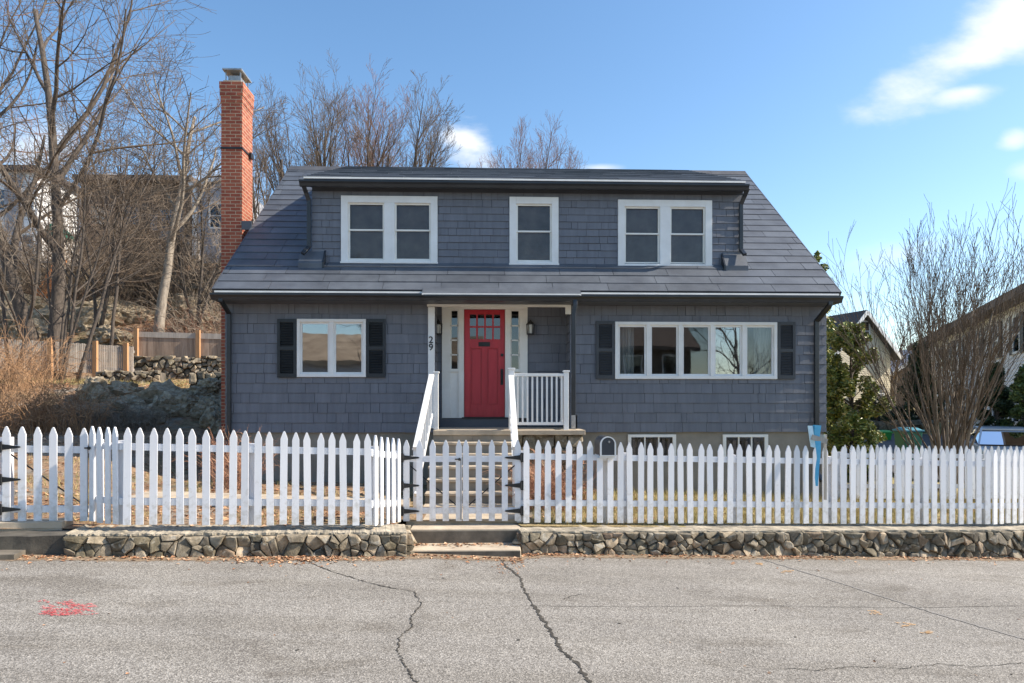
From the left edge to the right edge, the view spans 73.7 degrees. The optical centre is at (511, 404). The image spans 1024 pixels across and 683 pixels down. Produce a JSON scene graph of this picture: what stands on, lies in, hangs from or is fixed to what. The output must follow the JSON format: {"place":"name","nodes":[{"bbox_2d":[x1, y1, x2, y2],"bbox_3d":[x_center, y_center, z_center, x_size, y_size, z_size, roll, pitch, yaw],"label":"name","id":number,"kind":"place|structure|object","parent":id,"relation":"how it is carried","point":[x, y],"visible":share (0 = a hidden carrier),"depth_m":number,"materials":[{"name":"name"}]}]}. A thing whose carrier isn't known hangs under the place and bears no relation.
{"place":"outdoors","nodes":[
{"label":"outdoors","id":0,"kind":"place"},
{"bbox_2d":[131,491,402,511],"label":"path","id":1,"kind":"structure","parent":0,"point":[226,496],"depth_m":9.59,"materials":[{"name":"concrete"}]},
{"bbox_2d":[406,508,519,526],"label":"path","id":2,"kind":"structure","parent":0,"point":[472,517],"depth_m":8.95,"materials":[{"name":"concrete"}]},
{"bbox_2d":[0,262,1023,528],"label":"ground","id":3,"kind":"structure","parent":0,"point":[186,426],"depth_m":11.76,"materials":[{"name":"plant"}]},
{"bbox_2d":[0,291,50,325],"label":"boulder","id":4,"kind":"object","parent":3,"relation":"on","point":[38,302],"visible":0.09,"depth_m":29.61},
{"bbox_2d":[0,318,68,341],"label":"boulder","id":5,"kind":"object","parent":3,"relation":"on","point":[39,322],"visible":0.21,"depth_m":27.23,"materials":[{"name":"stone"}]},
{"bbox_2d":[0,529,73,554],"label":"curb","id":6,"kind":"structure","parent":3,"relation":"on","point":[33,542],"depth_m":7.23,"materials":[{"name":"concrete"}]},
{"bbox_2d":[0,518,73,530],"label":"gate sill","id":7,"kind":"structure","parent":3,"relation":"on","point":[43,523],"depth_m":7.54,"materials":[{"name":"concrete"}]},
{"bbox_2d":[0,437,13,520],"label":"picket fence","id":8,"kind":"object","parent":7,"relation":"on","point":[12,482],"visible":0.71,"depth_m":7.67,"materials":[{"name":"white paint"}]},
{"bbox_2d":[0,426,90,520],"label":"picket gate","id":9,"kind":"structure","parent":8,"relation":"attached to","point":[53,449],"depth_m":7.63,"materials":[{"name":"white paint"}]},
{"bbox_2d":[0,165,82,268],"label":"hillside house","id":10,"kind":"structure","parent":3,"relation":"on","point":[6,201],"depth_m":37.16,"materials":[{"name":"white paint"}]},
{"bbox_2d":[0,317,100,393],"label":"dry shrub","id":11,"kind":"object","parent":3,"relation":"on","point":[30,353],"visible":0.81,"depth_m":19.16,"materials":[{"name":"plant"}]},
{"bbox_2d":[36,224,77,297],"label":"play tower","id":12,"kind":"structure","parent":3,"relation":"on","point":[50,264],"depth_m":32.27,"materials":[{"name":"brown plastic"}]},
{"bbox_2d":[18,269,96,297],"bbox_3d":[-22.597,-5.933,34.214,3.498,2.268,4.597,0,0,16],"label":"boulder","id":13,"kind":"object","parent":3,"relation":"on","point":[42,279],"visible":0.04,"depth_m":32.65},
{"bbox_2d":[10,304,111,332],"bbox_3d":[-19.167,-3.294,29.315,4.239,2.269,3.010,0,0,-6],"label":"boulder","id":14,"kind":"object","parent":3,"relation":"on","point":[85,320],"visible":0.19,"depth_m":28.67,"materials":[{"name":"stone"}]},
{"bbox_2d":[0,101,132,381],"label":"bare tree","id":15,"kind":"object","parent":3,"relation":"on","point":[34,283],"visible":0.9,"depth_m":21.31,"materials":[{"name":"brown plant"}]},
{"bbox_2d":[0,338,134,380],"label":"slat fence","id":16,"kind":"object","parent":3,"relation":"on","point":[127,351],"visible":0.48,"depth_m":23.61,"materials":[{"name":"orange wood"}]},
{"bbox_2d":[0,349,139,436],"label":"dry shrub","id":17,"kind":"object","parent":3,"relation":"on","point":[41,412],"visible":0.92,"depth_m":14.79,"materials":[{"name":"plant"}]},
{"bbox_2d":[0,0,150,215],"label":"bare tree","id":18,"kind":"object","parent":3,"relation":"on","point":[12,113],"visible":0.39,"depth_m":27.90,"materials":[{"name":"brown plant"}]},
{"bbox_2d":[14,86,164,272],"bbox_3d":[-21.010,-10.056,34.098,6.411,10.313,4.506,0,0,-2],"label":"bare tree","id":19,"kind":"object","parent":3,"relation":"on","point":[95,162],"visible":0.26,"depth_m":33.30,"materials":[{"name":"brown plant"}]},
{"bbox_2d":[7,391,173,431],"bbox_3d":[-9.738,0.155,15.805,3.926,1.065,2.221,0,0,-2],"label":"dry shrub","id":20,"kind":"object","parent":3,"relation":"on","point":[123,420],"visible":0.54,"depth_m":15.79,"materials":[{"name":"plant"}]},
{"bbox_2d":[75,376,108,400],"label":"boulder","id":21,"kind":"object","parent":3,"relation":"on","point":[101,381],"visible":0.39,"depth_m":17.86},
{"bbox_2d":[67,296,137,308],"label":"boulder","id":22,"kind":"object","parent":3,"relation":"on","point":[87,303],"visible":0.12,"depth_m":30.12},
{"bbox_2d":[91,385,115,403],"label":"boulder","id":23,"kind":"object","parent":3,"relation":"on","point":[99,388],"visible":0.27,"depth_m":17.39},
{"bbox_2d":[0,59,209,381],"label":"bare tree","id":24,"kind":"object","parent":3,"relation":"on","point":[72,310],"visible":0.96,"depth_m":22.08,"materials":[{"name":"brown plant"}]},
{"bbox_2d":[0,72,216,361],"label":"bare tree","id":25,"kind":"object","parent":3,"relation":"on","point":[115,305],"visible":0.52,"depth_m":25.65,"materials":[{"name":"brown plant"}]},
{"bbox_2d":[86,324,132,345],"bbox_3d":[-16.240,-2.631,27.442,2.423,1.255,1.691,0,0,44],"label":"boulder","id":26,"kind":"object","parent":3,"relation":"on","point":[101,335],"visible":0.57,"depth_m":26.76,"materials":[{"name":"stone"}]},
{"bbox_2d":[0,189,220,333],"bbox_3d":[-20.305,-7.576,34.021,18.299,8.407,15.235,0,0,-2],"label":"hillside brush","id":27,"kind":"object","parent":3,"relation":"on","point":[101,270],"visible":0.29,"depth_m":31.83,"materials":[{"name":"plant"}]},
{"bbox_2d":[0,112,220,327],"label":"bare tree","id":28,"kind":"object","parent":3,"relation":"on","point":[104,308],"visible":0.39,"depth_m":28.41,"materials":[{"name":"brown plant"}]},
{"bbox_2d":[0,278,220,349],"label":"hillside brush","id":29,"kind":"object","parent":3,"relation":"on","point":[171,329],"visible":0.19,"depth_m":27.83,"materials":[{"name":"plant"}]},
{"bbox_2d":[106,380,144,395],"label":"boulder","id":30,"kind":"object","parent":3,"relation":"on","point":[134,387],"visible":0.35,"depth_m":17.87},
{"bbox_2d":[0,0,253,378],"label":"bare tree","id":31,"kind":"object","parent":3,"relation":"on","point":[20,307],"visible":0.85,"depth_m":23.70,"materials":[{"name":"brown plant"}]},
{"bbox_2d":[110,395,145,412],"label":"boulder","id":32,"kind":"object","parent":3,"relation":"on","point":[136,399],"visible":0.33,"depth_m":17.03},
{"bbox_2d":[102,303,154,325],"bbox_3d":[-16.904,-3.710,30.621,3.577,1.635,2.168,0,0,-18],"label":"boulder","id":33,"kind":"object","parent":3,"relation":"on","point":[126,316],"visible":0.3,"depth_m":29.82,"materials":[{"name":"stone"}]},
{"bbox_2d":[95,369,165,383],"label":"stone wall","id":34,"kind":"structure","parent":3,"relation":"on","point":[150,376],"depth_m":22.02,"materials":[{"name":"stone"}]},
{"bbox_2d":[46,26,218,380],"bbox_3d":[-13.286,-6.578,23.576,7.874,11.994,4.412,0,0,42],"label":"bare tree","id":35,"kind":"object","parent":3,"relation":"on","point":[107,280],"visible":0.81,"depth_m":23.06,"materials":[{"name":"brown plant"}]},
{"bbox_2d":[72,174,200,265],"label":"hillside house","id":36,"kind":"structure","parent":3,"relation":"on","point":[133,181],"depth_m":41.28,"materials":[{"name":"brown"}]},
{"bbox_2d":[89,204,109,225],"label":"window","id":37,"kind":"structure","parent":36,"relation":"in","point":[90,212],"depth_m":41.20,"materials":[{"name":"grey glass"}]},
{"bbox_2d":[158,208,184,240],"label":"window","id":38,"kind":"structure","parent":36,"relation":"in","point":[164,208],"depth_m":41.34,"materials":[{"name":"grey glass"}]},
{"bbox_2d":[110,276,179,299],"bbox_3d":[-18.419,-5.710,34.404,3.438,1.886,2.381,0,0,-30],"label":"boulder","id":39,"kind":"object","parent":3,"relation":"on","point":[135,288],"visible":0.09,"depth_m":33.40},
{"bbox_2d":[122,404,169,426],"bbox_3d":[-8.947,0.519,16.988,1.065,1.086,1.721,0,0,7],"label":"dry shrub","id":40,"kind":"object","parent":3,"relation":"on","point":[148,407],"visible":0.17,"depth_m":16.62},
{"bbox_2d":[126,379,181,416],"bbox_3d":[-9.075,0.175,18.064,2.340,1.750,2.889,0,0,42],"label":"boulder","id":41,"kind":"object","parent":3,"relation":"on","point":[151,391],"visible":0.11,"depth_m":17.40,"materials":[{"name":"stone"}]},
{"bbox_2d":[149,390,199,416],"bbox_3d":[-8.568,0.039,17.429,1.164,0.850,0.991,0,0,-2],"label":"boulder","id":42,"kind":"object","parent":3,"relation":"on","point":[177,402],"visible":0.51,"depth_m":17.14,"materials":[{"name":"stone"}]},
{"bbox_2d":[134,356,220,378],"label":"stone wall","id":43,"kind":"structure","parent":3,"relation":"on","point":[173,367],"depth_m":24.72,"materials":[{"name":"stone"}]},
{"bbox_2d":[133,328,220,357],"bbox_3d":[-11.918,-1.983,25.011,3.578,1.581,0.202,0,0,-9],"label":"board fence","id":44,"kind":"object","parent":43,"relation":"on","point":[198,344],"visible":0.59,"depth_m":24.98,"materials":[{"name":"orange wood"}]},
{"bbox_2d":[98,117,268,332],"bbox_3d":[-12.411,-7.685,28.499,5.665,9.650,7.981,0,0,40],"label":"bare tree","id":45,"kind":"object","parent":3,"relation":"on","point":[201,246],"visible":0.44,"depth_m":28.12,"materials":[{"name":"brown plant"}]},
{"bbox_2d":[166,293,215,318],"bbox_3d":[-14.957,-4.249,31.516,2.750,1.772,2.370,0,0,-33],"label":"boulder","id":46,"kind":"object","parent":3,"relation":"on","point":[178,301],"visible":0.16,"depth_m":30.89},
{"bbox_2d":[87,29,309,331],"bbox_3d":[-12.374,-8.658,27.079,7.983,13.259,8.950,0,0,-25],"label":"bare tree","id":47,"kind":"object","parent":3,"relation":"on","point":[161,303],"visible":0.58,"depth_m":26.86,"materials":[{"name":"grey plant"}]},
{"bbox_2d":[178,278,218,302],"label":"boulder","id":48,"kind":"object","parent":3,"relation":"on","point":[190,287],"visible":0.12,"depth_m":32.34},
{"bbox_2d":[178,312,220,329],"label":"boulder","id":49,"kind":"object","parent":3,"relation":"on","point":[194,316],"visible":0.2,"depth_m":29.09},
{"bbox_2d":[184,385,215,397],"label":"boulder","id":50,"kind":"object","parent":3,"relation":"on","point":[196,390],"visible":0.48,"depth_m":17.94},
{"bbox_2d":[197,377,220,393],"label":"boulder","id":51,"kind":"object","parent":50,"relation":"on","point":[213,383],"visible":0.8,"depth_m":18.18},
{"bbox_2d":[189,397,220,419],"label":"boulder","id":52,"kind":"object","parent":3,"relation":"on","point":[198,409],"visible":0.55,"depth_m":17.08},
{"bbox_2d":[189,371,220,390],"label":"stone wall","id":53,"kind":"structure","parent":3,"relation":"on","point":[194,378],"depth_m":19.87,"materials":[{"name":"stone"}]},
{"bbox_2d":[199,406,220,436],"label":"boulder","id":54,"kind":"object","parent":3,"relation":"on","point":[211,417],"visible":0.38,"depth_m":16.40,"materials":[{"name":"stone"}]},
{"bbox_2d":[188,177,263,263],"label":"hillside house","id":55,"kind":"structure","parent":3,"relation":"on","point":[214,220],"depth_m":39.46,"materials":[{"name":"grey paint"}]},
{"bbox_2d":[208,203,220,228],"bbox_3d":[-17.071,-10.932,39.463,0.900,1.500,0.060,0,0,-2],"label":"window","id":56,"kind":"structure","parent":55,"relation":"in","point":[213,209],"depth_m":39.45,"materials":[{"name":"grey glass"}]},
{"bbox_2d":[173,425,289,489],"bbox_3d":[-4.681,0.883,11.410,1.893,1.131,1.579,0,0,-2],"label":"dry shrub","id":57,"kind":"object","parent":3,"relation":"on","point":[226,484],"visible":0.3,"depth_m":11.36,"materials":[{"name":"plant"}]},
{"bbox_2d":[62,523,416,557],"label":"stone wall","id":58,"kind":"structure","parent":3,"relation":"on","point":[228,541],"depth_m":7.62,"materials":[{"name":"stone"}]},
{"bbox_2d":[89,426,400,525],"bbox_3d":[-3.020,0.882,8.008,3.520,1.286,0.800,0,0,-18],"label":"picket fence","id":59,"kind":"object","parent":3,"relation":"on","point":[251,502],"visible":0.99,"depth_m":7.75,"materials":[{"name":"white paint"}]},
{"bbox_2d":[401,440,461,520],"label":"picket gate","id":60,"kind":"structure","parent":59,"relation":"attached to","point":[432,510],"depth_m":8.82,"materials":[{"name":"white paint"}]},
{"bbox_2d":[212,81,321,224],"bbox_3d":[-11.229,-9.286,32.068,5.389,10.817,4.904,0,0,-22],"label":"bare tree","id":61,"kind":"object","parent":3,"relation":"on","point":[279,166],"visible":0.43,"depth_m":31.79,"materials":[{"name":"brown plant"}]},
{"bbox_2d":[252,50,374,190],"bbox_3d":[-10.179,-10.777,33.884,6.810,11.700,4.800,0,0,25],"label":"bare tree","id":62,"kind":"object","parent":3,"relation":"on","point":[319,134],"visible":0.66,"depth_m":33.25,"materials":[{"name":"brown plant"}]},
{"bbox_2d":[324,54,417,166],"bbox_3d":[-7.887,-12.185,37.265,5.663,11.889,6.520,0,0,-2],"label":"bare tree","id":63,"kind":"object","parent":3,"relation":"on","point":[375,140],"visible":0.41,"depth_m":36.16,"materials":[{"name":"brown plant"}]},
{"bbox_2d":[339,69,464,166],"bbox_3d":[-5.486,-10.750,34.121,6.320,11.628,6.073,0,0,-2],"label":"bare tree","id":64,"kind":"object","parent":3,"relation":"on","point":[430,147],"visible":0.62,"depth_m":33.34,"materials":[{"name":"brown plant"}]},
{"bbox_2d":[457,116,557,167],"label":"bare tree","id":65,"kind":"object","parent":3,"relation":"on","point":[521,147],"visible":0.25,"depth_m":48.68,"materials":[{"name":"brown plant"}]},
{"bbox_2d":[0,273,1023,675],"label":"fallen leaves","id":66,"kind":"object","parent":3,"relation":"on","point":[280,557],"visible":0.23,"depth_m":8.52,"materials":[{"name":"brown plant"}]},
{"bbox_2d":[210,68,843,507],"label":"house","id":67,"kind":"structure","parent":3,"relation":"on","point":[544,306],"depth_m":12.86,"materials":[{"name":"paint"}]},
{"bbox_2d":[297,319,365,376],"bbox_3d":[-3.323,-1.049,12.622,1.260,1.068,0.140,0,0,-2],"label":"window","id":68,"kind":"structure","parent":67,"relation":"in","point":[331,323],"depth_m":12.57,"materials":[{"name":"white wood"}]},
{"bbox_2d":[340,195,437,263],"bbox_3d":[-2.340,-3.340,13.070,1.851,1.290,0.165,0,0,-2],"label":"window","id":69,"kind":"structure","parent":67,"relation":"in","point":[374,229],"depth_m":13.12,"materials":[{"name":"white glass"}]},
{"bbox_2d":[464,310,504,416],"bbox_3d":[-0.535,-0.810,13.290,0.789,2.088,0.113,0,0,-2],"label":"door","id":70,"kind":"structure","parent":67,"relation":"in","point":[484,330],"depth_m":13.31,"materials":[{"name":"red paint"}]},
{"bbox_2d":[509,197,558,264],"bbox_3d":[0.421,-3.339,13.157,0.962,1.308,0.165,0,0,-2],"label":"window","id":71,"kind":"structure","parent":67,"relation":"in","point":[533,221],"depth_m":13.18,"materials":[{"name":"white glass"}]},
{"bbox_2d":[628,434,675,455],"bbox_3d":[2.621,0.782,12.829,0.905,0.459,0.100,0,0,-2],"label":"window","id":72,"kind":"structure","parent":67,"relation":"in","point":[634,439],"depth_m":12.82,"materials":[{"name":"white glass"}]},
{"bbox_2d":[618,199,711,265],"bbox_3d":[2.955,-3.311,13.237,1.849,1.296,0.165,0,0,-2],"label":"window","id":73,"kind":"structure","parent":67,"relation":"in","point":[663,232],"depth_m":13.29,"materials":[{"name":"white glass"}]},
{"bbox_2d":[615,322,776,378],"bbox_3d":[3.446,-0.995,12.900,3.060,1.217,0.270,0,0,-2],"label":"window","id":74,"kind":"structure","parent":67,"relation":"in","point":[765,333],"depth_m":12.80,"materials":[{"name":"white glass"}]},
{"bbox_2d":[722,434,767,456],"bbox_3d":[4.390,0.795,12.884,0.856,0.480,0.100,0,0,-2],"label":"window","id":75,"kind":"structure","parent":67,"relation":"in","point":[744,440],"depth_m":12.87,"materials":[{"name":"white glass"}]},
{"bbox_2d":[491,110,587,168],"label":"bare tree","id":76,"kind":"object","parent":3,"relation":"on","point":[556,157],"visible":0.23,"depth_m":44.04,"materials":[{"name":"brown plant"}]},
{"bbox_2d":[484,448,616,511],"bbox_3d":[0.520,1.125,10.396,2.070,1.008,1.977,0,0,-2],"label":"dry shrub","id":77,"kind":"object","parent":3,"relation":"on","point":[532,485],"visible":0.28,"depth_m":10.17,"materials":[{"name":"plant"}]},
{"bbox_2d":[511,523,1023,557],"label":"stone wall","id":78,"kind":"structure","parent":3,"relation":"on","point":[938,540],"depth_m":8.99,"materials":[{"name":"stone"}]},
{"bbox_2d":[517,440,1023,523],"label":"picket fence","id":79,"kind":"object","parent":78,"relation":"on","point":[735,504],"visible":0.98,"depth_m":9.33,"materials":[{"name":"white paint"}]},
{"bbox_2d":[463,440,523,520],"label":"picket gate","id":80,"kind":"structure","parent":79,"relation":"attached to","point":[479,510],"depth_m":8.84,"materials":[{"name":"white paint"}]},
{"bbox_2d":[594,435,615,523],"bbox_3d":[1.244,1.055,9.139,0.210,1.289,0.530,0,0,-2],"label":"mailbox","id":81,"kind":"object","parent":79,"relation":"attached to","point":[604,446],"visible":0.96,"depth_m":8.97,"materials":[{"name":"grey paint"}]},
{"bbox_2d":[602,438,613,454],"bbox_3d":[1.251,0.538,8.906,0.168,0.229,0.016,0,0,-2],"label":"mailbox door","id":82,"kind":"structure","parent":81,"relation":"in","point":[607,448],"depth_m":8.90,"materials":[{"name":"grey paint"}]},
{"bbox_2d":[808,425,827,499],"bbox_3d":[4.221,0.787,9.342,0.312,1.027,0.331,0,0,-2],"label":"newspaper holder","id":83,"kind":"object","parent":79,"relation":"attached to","point":[816,438],"visible":1,"depth_m":9.36,"materials":[{"name":"blue plastic"}]},
{"bbox_2d":[814,250,837,426],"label":"holly tree","id":84,"kind":"object","parent":3,"relation":"on","point":[832,326],"visible":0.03,"depth_m":21.97,"materials":[{"name":"green plant"}]},
{"bbox_2d":[827,411,878,483],"bbox_3d":[7.225,1.035,14.486,1.192,1.833,1.100,0,0,-42],"label":"holly bush","id":85,"kind":"object","parent":3,"relation":"on","point":[849,421],"visible":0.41,"depth_m":14.30,"materials":[{"name":"green plant"}]},
{"bbox_2d":[824,321,894,468],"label":"holly tree","id":86,"kind":"object","parent":3,"relation":"on","point":[842,380],"visible":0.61,"depth_m":16.97,"materials":[{"name":"green plant"}]},
{"bbox_2d":[828,310,900,405],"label":"neighbour house","id":87,"kind":"structure","parent":3,"relation":"on","point":[881,343],"depth_m":47.01,"materials":[{"name":"beige"}]},
{"bbox_2d":[857,397,902,425],"bbox_3d":[16.816,0.473,31.545,1.868,1.902,1.924,0,0,-40],"label":"bush","id":88,"kind":"object","parent":3,"relation":"on","point":[884,418],"visible":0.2,"depth_m":31.22,"materials":[{"name":"plant"}]},
{"bbox_2d":[837,420,934,432],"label":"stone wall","id":89,"kind":"structure","parent":3,"relation":"on","point":[880,425],"depth_m":31.07,"materials":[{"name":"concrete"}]},
{"bbox_2d":[890,350,918,407],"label":"neighbour house","id":90,"kind":"structure","parent":3,"relation":"on","point":[900,397],"depth_m":52.95,"materials":[{"name":"brown"}]},
{"bbox_2d":[890,304,933,400],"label":"bare tree","id":91,"kind":"object","parent":3,"relation":"on","point":[895,374],"visible":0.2,"depth_m":48.75,"materials":[{"name":"brown plant"}]},
{"bbox_2d":[818,178,1023,489],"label":"bare shrub","id":92,"kind":"object","parent":3,"relation":"on","point":[958,387],"visible":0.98,"depth_m":13.99,"materials":[{"name":"plant"}]},
{"bbox_2d":[895,341,948,421],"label":"arborvitae","id":93,"kind":"object","parent":3,"relation":"on","point":[919,376],"visible":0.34,"depth_m":33.40,"materials":[{"name":"green plant"}]},
{"bbox_2d":[837,445,1023,498],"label":"picket fence","id":94,"kind":"object","parent":3,"relation":"on","point":[998,450],"visible":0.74,"depth_m":12.72,"materials":[{"name":"white paint"}]},
{"bbox_2d":[905,283,961,341],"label":"bare tree","id":95,"kind":"object","parent":3,"relation":"on","point":[930,314],"visible":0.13,"depth_m":58.67,"materials":[{"name":"brown plant"}]},
{"bbox_2d":[907,283,1023,425],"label":"neighbour house","id":96,"kind":"structure","parent":3,"relation":"on","point":[1017,347],"depth_m":26.61,"materials":[{"name":"brown wood"}]},
{"bbox_2d":[1012,314,1019,354],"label":"window","id":97,"kind":"structure","parent":96,"relation":"in","point":[1017,345],"depth_m":25.29,"materials":[{"name":"white glass"}]},
{"bbox_2d":[975,361,1015,425],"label":"arborvitae","id":98,"kind":"object","parent":3,"relation":"on","point":[1002,406],"visible":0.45,"depth_m":22.32,"materials":[{"name":"green plant"}]},
{"bbox_2d":[1000,364,1023,426],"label":"arborvitae","id":99,"kind":"object","parent":3,"relation":"on","point":[1016,395],"visible":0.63,"depth_m":21.50,"materials":[{"name":"green plant"}]},
{"bbox_2d":[0,520,1023,682],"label":"road","id":100,"kind":"structure","parent":0,"point":[182,621],"depth_m":5.71,"materials":[{"name":"asphalt"}]},
{"bbox_2d":[0,550,25,559],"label":"gutter slab","id":101,"kind":"structure","parent":100,"relation":"on","point":[10,554],"depth_m":7.01,"materials":[{"name":"concrete"}]},
{"bbox_2d":[39,599,96,615],"bbox_3d":[-3.610,1.639,5.552,0.405,0.030,0.620,0,0,-36],"label":"utility marking","id":102,"kind":"object","parent":100,"relation":"on","point":[66,608],"visible":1,"depth_m":5.48,"materials":[{"name":"red paint"}]},
{"bbox_2d":[409,524,520,556],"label":"entrance steps","id":103,"kind":"structure","parent":100,"relation":"on","point":[436,534],"depth_m":8.55,"materials":[{"name":"concrete"}]},
{"bbox_2d":[4,553,1023,561],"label":"roadside grit","id":104,"kind":"object","parent":100,"relation":"on","point":[421,556],"visible":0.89,"depth_m":8.04,"materials":[{"name":"gravel"}]},
{"bbox_2d":[296,556,1018,682],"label":"road crack","id":105,"kind":"object","parent":100,"relation":"on","point":[556,638],"visible":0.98,"depth_m":5.43,"materials":[{"name":"asphalt"}]},
{"bbox_2d":[758,558,1023,638],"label":"road seam","id":106,"kind":"object","parent":100,"relation":"on","point":[904,603],"visible":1,"depth_m":6.74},
{"bbox_2d":[0,0,1023,350],"label":"sky","id":107,"kind":"structure","parent":0,"point":[841,113],"materials":[{"name":"blue"}]},
{"bbox_2d":[864,434,963,479],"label":"driveway","id":108,"kind":"structure","parent":0,"point":[925,438],"depth_m":24.76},
{"bbox_2d":[892,427,924,459],"bbox_3d":[11.226,1.164,19.377,0.580,1.052,0.630,0,0,-2],"label":"wheelie bin","id":109,"kind":"object","parent":108,"relation":"on","point":[899,441],"visible":0.32,"depth_m":19.13,"materials":[{"name":"green plastic"}]},
{"bbox_2d":[963,426,1023,458],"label":"parked car","id":110,"kind":"object","parent":108,"relation":"on","point":[995,437],"visible":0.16,"depth_m":20.78,"materials":[{"name":"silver metal"}]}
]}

